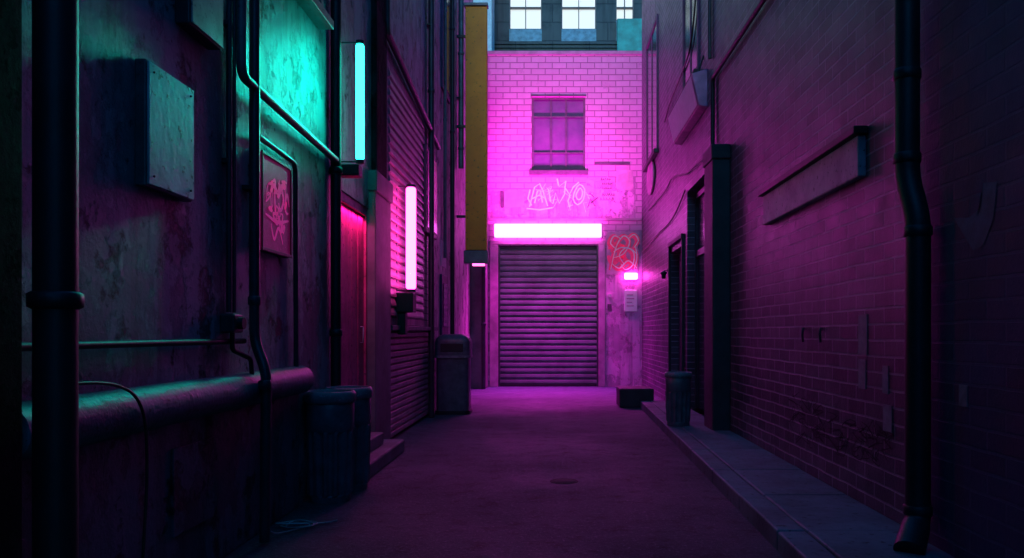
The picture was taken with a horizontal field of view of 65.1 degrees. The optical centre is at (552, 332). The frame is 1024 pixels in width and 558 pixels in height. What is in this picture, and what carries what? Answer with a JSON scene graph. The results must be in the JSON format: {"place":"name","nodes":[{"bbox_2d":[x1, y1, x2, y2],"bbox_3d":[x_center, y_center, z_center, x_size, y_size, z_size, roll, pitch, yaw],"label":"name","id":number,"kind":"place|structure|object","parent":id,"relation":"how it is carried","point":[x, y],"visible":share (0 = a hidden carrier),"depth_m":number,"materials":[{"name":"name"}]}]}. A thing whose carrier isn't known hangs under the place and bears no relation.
{"place":"outdoors","nodes":[
{"label":"outdoors","id":0,"kind":"place"},
{"bbox_2d":[473,0,493,50],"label":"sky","id":1,"kind":"structure","parent":0,"point":[490,28],"depth_m":24.40,"materials":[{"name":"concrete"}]},
{"bbox_2d":[223,387,783,557],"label":"ground","id":2,"kind":"structure","parent":0,"point":[476,483],"depth_m":6.32,"materials":[{"name":"asphalt"}]},
{"bbox_2d":[0,0,333,557],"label":"plastered building","id":3,"kind":"structure","parent":2,"relation":"on","point":[152,265],"depth_m":3.99,"materials":[{"name":"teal paint"}]},
{"bbox_2d":[26,0,83,557],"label":"downpipe","id":4,"kind":"object","parent":3,"relation":"attached to","point":[55,300],"visible":1,"depth_m":2.67,"materials":[{"name":"black metal"}]},
{"bbox_2d":[22,338,246,350],"bbox_3d":[-1.890,0.050,3.840,0.031,0.032,2.120,0,0,0],"label":"wall conduit","id":5,"kind":"object","parent":3,"relation":"attached to","point":[26,346],"depth_m":3.69,"materials":[{"name":"grey metal"}]},
{"bbox_2d":[135,59,193,201],"bbox_3d":[-1.885,-0.969,3.909,0.071,0.584,0.477,0,0,0],"label":"electrical box","id":6,"kind":"object","parent":3,"relation":"attached to","point":[164,132],"visible":1,"depth_m":3.81,"materials":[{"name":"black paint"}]},
{"bbox_2d":[22,365,313,460],"bbox_3d":[-1.900,0.350,4.385,0.210,0.210,3.270,0,0,0],"label":"ledge pipe","id":7,"kind":"object","parent":3,"relation":"attached to","point":[105,415],"visible":0.82,"depth_m":3.77,"materials":[{"name":"metal"}]},
{"bbox_2d":[79,381,148,557],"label":"cable","id":8,"kind":"object","parent":7,"relation":"hanging from","point":[134,395],"visible":0.97,"depth_m":3.50,"materials":[{"name":"black rubber"}]},
{"bbox_2d":[175,0,222,49],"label":"electrical box","id":9,"kind":"object","parent":3,"relation":"attached to","point":[200,22],"visible":1,"depth_m":4.22,"materials":[{"name":"paint"}]},
{"bbox_2d":[221,0,231,311],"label":"wall conduit","id":10,"kind":"object","parent":3,"relation":"attached to","point":[227,25],"depth_m":4.65,"materials":[{"name":"metal"}]},
{"bbox_2d":[232,0,235,312],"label":"wall conduit","id":11,"kind":"object","parent":3,"relation":"attached to","point":[233,156],"depth_m":4.72,"materials":[{"name":"metal"}]},
{"bbox_2d":[220,314,253,374],"bbox_3d":[-1.859,0.086,4.782,0.119,0.392,0.364,0,0,0],"label":"gas valve","id":12,"kind":"object","parent":3,"relation":"attached to","point":[232,324],"visible":0.98,"depth_m":4.64,"materials":[{"name":"paint"}]},
{"bbox_2d":[242,0,271,542],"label":"downpipe","id":13,"kind":"object","parent":3,"relation":"attached to","point":[252,188],"visible":1,"depth_m":4.96,"materials":[{"name":"metal"}]},
{"bbox_2d":[260,150,291,257],"bbox_3d":[-1.893,-0.856,5.436,0.055,0.645,0.586,0,0,0],"label":"framed poster","id":14,"kind":"object","parent":3,"relation":"attached to","point":[275,207],"visible":0.98,"depth_m":5.41,"materials":[{"name":"paper"}]},
{"bbox_2d":[260,134,298,366],"bbox_3d":[-1.885,-0.439,5.509,0.035,1.678,0.778,0,0,0],"label":"wall conduit","id":15,"kind":"object","parent":3,"relation":"attached to","point":[272,146],"depth_m":5.85,"materials":[{"name":"metal"}]},
{"bbox_2d":[236,0,338,162],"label":"wall conduit","id":16,"kind":"object","parent":3,"relation":"attached to","point":[250,83],"depth_m":4.87,"materials":[{"name":"metal"}]},
{"bbox_2d":[296,0,333,29],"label":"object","id":17,"kind":"structure","parent":3,"relation":"in","point":[315,10],"depth_m":6.25,"materials":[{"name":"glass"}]},
{"bbox_2d":[329,0,342,385],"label":"downpipe","id":18,"kind":"object","parent":3,"relation":"attached to","point":[335,330],"visible":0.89,"depth_m":6.86,"materials":[{"name":"black metal"}]},
{"bbox_2d":[341,39,363,177],"bbox_3d":[-1.792,-1.978,7.080,0.257,1.195,0.140,0,0,0],"label":"neon tube light","id":19,"kind":"object","parent":3,"relation":"attached to","point":[352,170],"visible":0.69,"depth_m":7.02,"materials":[{"name":"teal glass"}]},
{"bbox_2d":[270,519,337,533],"bbox_3d":[-1.718,1.266,5.294,0.263,0.062,0.578,0,0,26],"label":"coiled cord","id":20,"kind":"object","parent":2,"relation":"on","point":[298,522],"visible":1,"depth_m":5.33,"materials":[{"name":"black rubber"}]},
{"bbox_2d":[304,389,355,503],"bbox_3d":[-1.730,0.875,6.220,0.396,0.850,0.396,0,0,0],"label":"trash can","id":21,"kind":"object","parent":2,"relation":"on","point":[330,436],"visible":1,"depth_m":6.07,"materials":[{"name":"plastic"}]},
{"bbox_2d":[325,385,372,491],"bbox_3d":[-1.700,0.875,6.660,0.396,0.850,0.396,0,0,0],"label":"trash can","id":22,"kind":"object","parent":2,"relation":"on","point":[362,436],"visible":0.45,"depth_m":6.55,"materials":[{"name":"plastic"}]},
{"bbox_2d":[341,0,392,438],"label":"narrow building","id":23,"kind":"structure","parent":2,"relation":"on","point":[366,199],"depth_m":8.34,"materials":[{"name":"grey paint"}]},
{"bbox_2d":[341,204,363,385],"bbox_3d":[-1.971,-0.105,7.798,0.098,2.190,0.968,0,0,0],"label":"door","id":24,"kind":"structure","parent":23,"relation":"in","point":[352,339],"depth_m":7.80,"materials":[{"name":"red paint"}]},
{"bbox_2d":[370,432,403,477],"bbox_3d":[-1.770,1.165,7.905,0.299,0.270,1.690,0,0,0],"label":"door step","id":25,"kind":"object","parent":2,"relation":"on","point":[384,453],"depth_m":7.95,"materials":[{"name":"concrete"}]},
{"bbox_2d":[388,0,437,437],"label":"slatted building","id":26,"kind":"structure","parent":2,"relation":"on","point":[409,158],"depth_m":10.78,"materials":[{"name":"grey corrugated metal slats"},{"name":"dark concrete"},{"name":"dark paint"}]},
{"bbox_2d":[395,184,415,333],"bbox_3d":[-1.800,-0.897,9.855,0.240,1.835,0.250,0,0,0],"label":"neon tube light","id":27,"kind":"object","parent":26,"relation":"attached to","point":[406,303],"visible":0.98,"depth_m":9.77,"materials":[{"name":"pink glass"}]},
{"bbox_2d":[387,0,440,149],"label":"wall conduit","id":28,"kind":"object","parent":26,"relation":"attached to","point":[400,62],"depth_m":10.18,"materials":[{"name":"metal"}]},
{"bbox_2d":[423,144,436,239],"bbox_3d":[-1.890,-2.150,12.400,0.060,1.300,1.100,0,0,0],"label":"window","id":29,"kind":"structure","parent":26,"relation":"in","point":[427,156],"depth_m":11.98,"materials":[{"name":"black glass"}]},
{"bbox_2d":[427,0,434,417],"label":"downpipe","id":30,"kind":"object","parent":26,"relation":"attached to","point":[430,26],"visible":1,"depth_m":12.21,"materials":[{"name":"metal"}]},
{"bbox_2d":[434,334,472,414],"bbox_3d":[-1.600,0.660,12.950,0.590,1.280,0.560,0,0,0],"label":"litter bin","id":31,"kind":"object","parent":2,"relation":"on","point":[453,355],"visible":1,"depth_m":12.70,"materials":[{"name":"plastic"}]},
{"bbox_2d":[435,0,487,409],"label":"rendered building","id":32,"kind":"structure","parent":2,"relation":"on","point":[468,299],"depth_m":15.80,"materials":[{"name":"paint"}]},
{"bbox_2d":[441,240,445,267],"bbox_3d":[-1.913,-1.374,13.992,0.011,0.440,0.600,0,0,0],"label":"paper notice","id":33,"kind":"object","parent":32,"relation":"attached to","point":[443,262],"visible":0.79,"depth_m":13.85,"materials":[{"name":"paper"}]},
{"bbox_2d":[440,274,447,334],"bbox_3d":[-1.893,0.100,14.000,0.055,2.200,0.800,0,0,0],"label":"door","id":34,"kind":"structure","parent":32,"relation":"in","point":[443,279],"depth_m":13.77,"materials":[{"name":"grey metal"}]},
{"bbox_2d":[443,0,446,257],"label":"downpipe","id":35,"kind":"object","parent":32,"relation":"attached to","point":[445,172],"visible":0.87,"depth_m":13.87,"materials":[{"name":"grey metal"}]},
{"bbox_2d":[441,0,450,103],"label":"window","id":36,"kind":"structure","parent":32,"relation":"in","point":[442,1],"depth_m":14.18,"materials":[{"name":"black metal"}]},
{"bbox_2d":[450,0,454,333],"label":"downpipe","id":37,"kind":"object","parent":32,"relation":"attached to","point":[452,214],"visible":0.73,"depth_m":14.72,"materials":[{"name":"black metal"}]},
{"bbox_2d":[457,0,464,168],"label":"downpipe","id":38,"kind":"object","parent":32,"relation":"attached to","point":[460,99],"visible":1,"depth_m":16.02,"materials":[{"name":"grey metal"}]},
{"bbox_2d":[457,2,488,265],"bbox_3d":[-1.605,-3.955,16.000,0.630,5.230,0.200,0,0,0],"label":"blade sign","id":39,"kind":"object","parent":32,"relation":"attached to","point":[476,252],"visible":1,"depth_m":15.93,"materials":[{"name":"metal"}]},
{"bbox_2d":[481,268,485,388],"bbox_3d":[-1.600,-0.100,18.500,0.122,2.800,0.125,0,0,0],"label":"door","id":40,"kind":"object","parent":32,"relation":"attached to","point":[483,328],"visible":1,"depth_m":18.46,"materials":[{"name":"paint"}]},
{"bbox_2d":[550,478,577,483],"bbox_3d":[0.100,1.298,7.000,0.250,0.005,0.250,0,0,0],"label":"drain cover","id":41,"kind":"object","parent":2,"relation":"on","point":[563,481],"visible":1,"depth_m":6.97,"materials":[{"name":"metal"}]},
{"bbox_2d":[642,0,903,523],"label":"dark brick building","id":42,"kind":"structure","parent":2,"relation":"on","point":[738,298],"depth_m":7.58,"materials":[{"name":"brick"}]},
{"bbox_2d":[647,161,654,194],"bbox_3d":[2.125,-3.354,17.321,0.050,0.720,1.200,0,0,0],"label":"oval sign","id":43,"kind":"object","parent":42,"relation":"attached to","point":[650,176],"visible":0.91,"depth_m":17.18,"materials":[{"name":"pink paint"}]},
{"bbox_2d":[643,14,658,171],"bbox_3d":[2.100,-5.080,17.250,0.100,2.840,2.020,0,0,0],"label":"window","id":44,"kind":"structure","parent":42,"relation":"in","point":[652,150],"depth_m":17.18,"materials":[{"name":"grey glass"}]},
{"bbox_2d":[642,190,685,250],"bbox_3d":[2.120,-2.107,15.808,0.028,0.379,5.996,0,0,0],"label":"wall cable","id":45,"kind":"object","parent":42,"relation":"attached to","point":[662,229],"depth_m":14.46,"materials":[{"name":"black rubber"}]},
{"bbox_2d":[660,268,667,278],"bbox_3d":[2.067,-1.100,14.780,0.165,0.200,0.130,0,0,0],"label":"wall lantern","id":46,"kind":"object","parent":42,"relation":"attached to","point":[663,273],"depth_m":14.75,"materials":[{"name":"paint"}]},
{"bbox_2d":[648,158,702,210],"bbox_3d":[2.120,-2.575,14.256,0.028,0.386,6.822,0,0,0],"label":"wall cable","id":47,"kind":"object","parent":42,"relation":"attached to","point":[694,166],"depth_m":13.83,"materials":[{"name":"black rubber"}]},
{"bbox_2d":[664,0,695,121],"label":"wall cable","id":48,"kind":"object","parent":42,"relation":"attached to","point":[686,58],"depth_m":12.53,"materials":[{"name":"black rubber"}]},
{"bbox_2d":[679,253,680,370],"bbox_3d":[2.295,-0.110,13.800,0.070,2.620,1.320,0,0,0],"label":"door","id":49,"kind":"structure","parent":42,"relation":"in","point":[680,253],"depth_m":14.26,"materials":[{"name":"paint"}]},
{"bbox_2d":[668,55,706,144],"bbox_3d":[2.042,-3.548,12.250,0.238,0.812,2.300,0,0,0],"label":"projecting sign","id":50,"kind":"object","parent":42,"relation":"attached to","point":[689,108],"visible":1,"depth_m":11.70,"materials":[{"name":"grey metal"}]},
{"bbox_2d":[677,0,699,100],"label":"window","id":51,"kind":"structure","parent":42,"relation":"in","point":[693,62],"depth_m":12.37,"materials":[{"name":"grey glass"}]},
{"bbox_2d":[695,187,703,410],"bbox_3d":[2.315,-0.500,11.550,0.090,3.400,2.460,0,0,0],"label":"door","id":52,"kind":"structure","parent":42,"relation":"in","point":[699,197],"depth_m":12.53,"materials":[{"name":"black glass"}]},
{"bbox_2d":[708,0,711,58],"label":"wall conduit","id":53,"kind":"object","parent":42,"relation":"attached to","point":[709,29],"depth_m":10.79,"materials":[{"name":"metal"}]},
{"bbox_2d":[711,0,765,144],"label":"wall conduit","id":54,"kind":"object","parent":42,"relation":"attached to","point":[754,13],"depth_m":9.77,"materials":[{"name":"black metal"}]},
{"bbox_2d":[801,327,803,341],"bbox_3d":[2.121,0.016,6.785,0.024,0.127,0.189,0,0,19],"label":"wall hook","id":55,"kind":"object","parent":42,"relation":"attached to","point":[802,334],"depth_m":6.71,"materials":[{"name":"paint"}]},
{"bbox_2d":[758,125,867,224],"bbox_3d":[2.100,-1.242,6.725,0.100,0.345,2.550,0,0,0],"label":"ledge sign","id":56,"kind":"object","parent":42,"relation":"attached to","point":[836,163],"visible":1,"depth_m":6.27,"materials":[{"name":"grey metal"}]},
{"bbox_2d":[818,327,821,341],"bbox_3d":[2.121,0.015,6.342,0.024,0.120,0.179,0,0,20],"label":"wall hook","id":57,"kind":"object","parent":42,"relation":"attached to","point":[819,333],"depth_m":6.27,"materials":[{"name":"paint"}]},
{"bbox_2d":[788,392,893,466],"bbox_3d":[2.146,0.743,6.162,0.001,0.465,2.250,0,0,0],"label":"scribbled graffiti","id":58,"kind":"object","parent":42,"relation":"attached to","point":[842,437],"visible":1,"depth_m":5.86,"materials":[{"name":"paint"}]},
{"bbox_2d":[858,359,865,388],"bbox_3d":[2.147,0.286,5.550,0.005,0.204,0.130,0,0,0],"label":"paper strip","id":59,"kind":"object","parent":42,"relation":"attached to","point":[861,373],"visible":1,"depth_m":5.54,"materials":[{"name":"paper"}]},
{"bbox_2d":[858,314,867,354],"bbox_3d":[2.147,0.013,5.537,0.005,0.281,0.156,0,0,0],"label":"paper strip","id":60,"kind":"object","parent":42,"relation":"attached to","point":[862,334],"visible":1,"depth_m":5.52,"materials":[{"name":"paper"}]},
{"bbox_2d":[882,366,888,393],"bbox_3d":[2.147,0.303,5.161,0.005,0.180,0.090,0,0,0],"label":"paper strip","id":61,"kind":"object","parent":42,"relation":"attached to","point":[885,379],"visible":1,"depth_m":5.15,"materials":[{"name":"paper"}]},
{"bbox_2d":[883,404,891,432],"bbox_3d":[2.147,0.548,5.128,0.005,0.170,0.134,0,0,0],"label":"paper strip","id":62,"kind":"object","parent":42,"relation":"attached to","point":[887,418],"visible":1,"depth_m":5.12,"materials":[{"name":"paper"}]},
{"bbox_2d":[920,0,1023,557],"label":"brick building","id":63,"kind":"structure","parent":2,"relation":"on","point":[972,100],"depth_m":3.97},
{"bbox_2d":[892,0,932,554],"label":"downpipe","id":64,"kind":"object","parent":63,"relation":"attached to","point":[912,536],"visible":1,"depth_m":4.38,"materials":[{"name":"black metal"}]},
{"bbox_2d":[959,384,967,406],"bbox_3d":[2.096,0.321,4.086,0.005,0.110,0.080,0,0,0],"label":"paper strip","id":65,"kind":"object","parent":63,"relation":"attached to","point":[963,395],"visible":1,"depth_m":4.08,"materials":[{"name":"paper"}]},
{"bbox_2d":[954,182,996,249],"bbox_3d":[2.096,-0.570,3.979,0.001,0.320,0.411,0,0,0],"label":"blue graffiti","id":66,"kind":"object","parent":63,"relation":"attached to","point":[975,227],"visible":1,"depth_m":3.91,"materials":[{"name":"paint"}]},
{"bbox_2d":[487,51,641,386],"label":"pink brick building","id":67,"kind":"structure","parent":0,"point":[570,118],"depth_m":19.30,"materials":[{"name":"pink painted brick"},{"name":"grey plaster"},{"name":"dark glass"}]},
{"bbox_2d":[501,191,503,207],"bbox_3d":[-1.211,-3.211,19.269,0.080,0.400,0.038,0,0,0],"label":"wall box","id":68,"kind":"object","parent":67,"relation":"attached to","point":[502,199],"visible":1,"depth_m":19.25,"materials":[{"name":"metal"}]},
{"bbox_2d":[504,190,523,207],"bbox_3d":[-0.940,-3.225,19.290,0.511,0.422,0.001,0,0,0],"label":"torn poster","id":69,"kind":"object","parent":67,"relation":"attached to","point":[513,198],"visible":1,"depth_m":19.29,"materials":[{"name":"paper"}]},
{"bbox_2d":[493,223,602,237],"bbox_3d":[-0.114,-2.439,19.114,2.614,0.336,0.248,0,0,0],"label":"lightbox sign","id":70,"kind":"object","parent":67,"relation":"attached to","point":[547,230],"visible":1,"depth_m":19.00,"materials":[{"name":"white plastic"}]},
{"bbox_2d":[498,246,598,386],"bbox_3d":[-0.105,-0.411,19.395,2.421,3.422,0.210,0,0,0],"label":"roller door","id":71,"kind":"structure","parent":67,"relation":"in","point":[548,296],"depth_m":19.41,"materials":[{"name":"grey metal"}]},
{"bbox_2d":[529,95,587,174],"bbox_3d":[0.140,-4.772,19.355,1.418,1.940,0.290,0,0,0],"label":"window","id":72,"kind":"structure","parent":67,"relation":"in","point":[558,123],"depth_m":19.47,"materials":[{"name":"glass"}]},
{"bbox_2d":[527,178,592,211],"bbox_3d":[0.196,-3.313,19.282,1.658,0.819,0.013,0,0,0],"label":"wall graffiti","id":73,"kind":"object","parent":67,"relation":"attached to","point":[544,196],"depth_m":19.29,"materials":[{"name":"paint"}]},
{"bbox_2d":[587,193,597,206],"bbox_3d":[0.963,-3.197,19.272,0.269,0.367,0.001,0,0,0],"label":"purple graffiti","id":74,"kind":"object","parent":67,"relation":"attached to","point":[591,200],"visible":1,"depth_m":19.27,"materials":[{"name":"paint"}]},
{"bbox_2d":[600,178,611,188],"bbox_3d":[1.277,-3.600,19.288,0.308,0.279,0.001,0,0,0],"label":"stencil graffiti","id":75,"kind":"object","parent":67,"relation":"attached to","point":[606,184],"visible":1,"depth_m":19.29,"materials":[{"name":"paint"}]},
{"bbox_2d":[600,193,614,199],"bbox_3d":[1.318,-3.285,19.288,0.374,0.188,0.001,0,0,0],"label":"scrawled graffiti","id":76,"kind":"object","parent":67,"relation":"attached to","point":[606,195],"visible":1,"depth_m":19.29,"materials":[{"name":"paint"}]},
{"bbox_2d":[607,294,611,309],"bbox_3d":[1.369,-0.742,19.268,0.100,0.395,0.037,0,0,0],"label":"door button","id":77,"kind":"object","parent":67,"relation":"attached to","point":[609,306],"depth_m":19.28,"materials":[{"name":"plastic"}]},
{"bbox_2d":[594,162,629,164],"bbox_3d":[1.430,-4.084,19.285,0.860,0.061,0.029,0,0,0],"label":"wall vent","id":78,"kind":"object","parent":67,"relation":"attached to","point":[611,163],"depth_m":19.27,"materials":[{"name":"metal"}]},
{"bbox_2d":[607,232,639,274],"bbox_3d":[1.697,-1.921,19.265,0.797,1.035,0.043,0,0,0],"label":"graffiti board","id":79,"kind":"object","parent":67,"relation":"attached to","point":[622,254],"visible":1,"depth_m":19.26,"materials":[{"name":"red paint"}]},
{"bbox_2d":[616,170,633,189],"bbox_3d":[1.736,-3.688,19.290,0.426,0.482,0.001,0,0,0],"label":"torn poster","id":80,"kind":"object","parent":67,"relation":"attached to","point":[624,179],"visible":1,"depth_m":19.29,"materials":[{"name":"paper"}]},
{"bbox_2d":[624,290,636,311],"bbox_3d":[1.877,-0.772,19.266,0.316,0.526,0.042,0,0,0],"label":"notice board","id":81,"kind":"object","parent":67,"relation":"attached to","point":[630,300],"visible":1,"depth_m":19.25,"materials":[{"name":"paint"}]},
{"bbox_2d":[624,273,637,280],"bbox_3d":[1.877,-1.350,19.213,0.316,0.178,0.147,0,0,0],"label":"wall lamp","id":82,"kind":"object","parent":67,"relation":"attached to","point":[630,276],"visible":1,"depth_m":19.14,"materials":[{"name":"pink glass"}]},
{"bbox_2d":[494,0,641,50],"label":"office block","id":83,"kind":"structure","parent":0,"point":[567,25],"depth_m":26.00,"materials":[{"name":"grey concrete"}]},
{"bbox_2d":[509,0,541,28],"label":"window","id":84,"kind":"structure","parent":83,"relation":"in","point":[523,14],"depth_m":26.32,"materials":[{"name":"white glass"}]},
{"bbox_2d":[561,0,595,28],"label":"window","id":85,"kind":"structure","parent":83,"relation":"in","point":[575,14],"depth_m":26.32,"materials":[{"name":"white glass"}]},
{"bbox_2d":[616,0,633,19],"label":"window","id":86,"kind":"structure","parent":83,"relation":"in","point":[624,8],"depth_m":26.32,"materials":[{"name":"white glass"}]},
{"bbox_2d":[616,386,653,407],"bbox_3d":[1.460,1.135,14.250,0.600,0.330,0.700,0,0,0],"label":"concrete block","id":87,"kind":"object","parent":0,"point":[630,396],"depth_m":13.90,"materials":[{"name":"concrete"}]},
{"bbox_2d":[640,401,954,557],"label":"pavement","id":88,"kind":"structure","parent":0,"point":[786,509],"depth_m":5.63,"materials":[{"name":"concrete"}]},
{"bbox_2d":[664,371,691,425],"bbox_3d":[1.600,0.838,10.200,0.353,0.680,0.353,0,0,0],"label":"trash can","id":89,"kind":"object","parent":88,"relation":"on","point":[678,395],"visible":1,"depth_m":10.07,"materials":[{"name":"plastic"}]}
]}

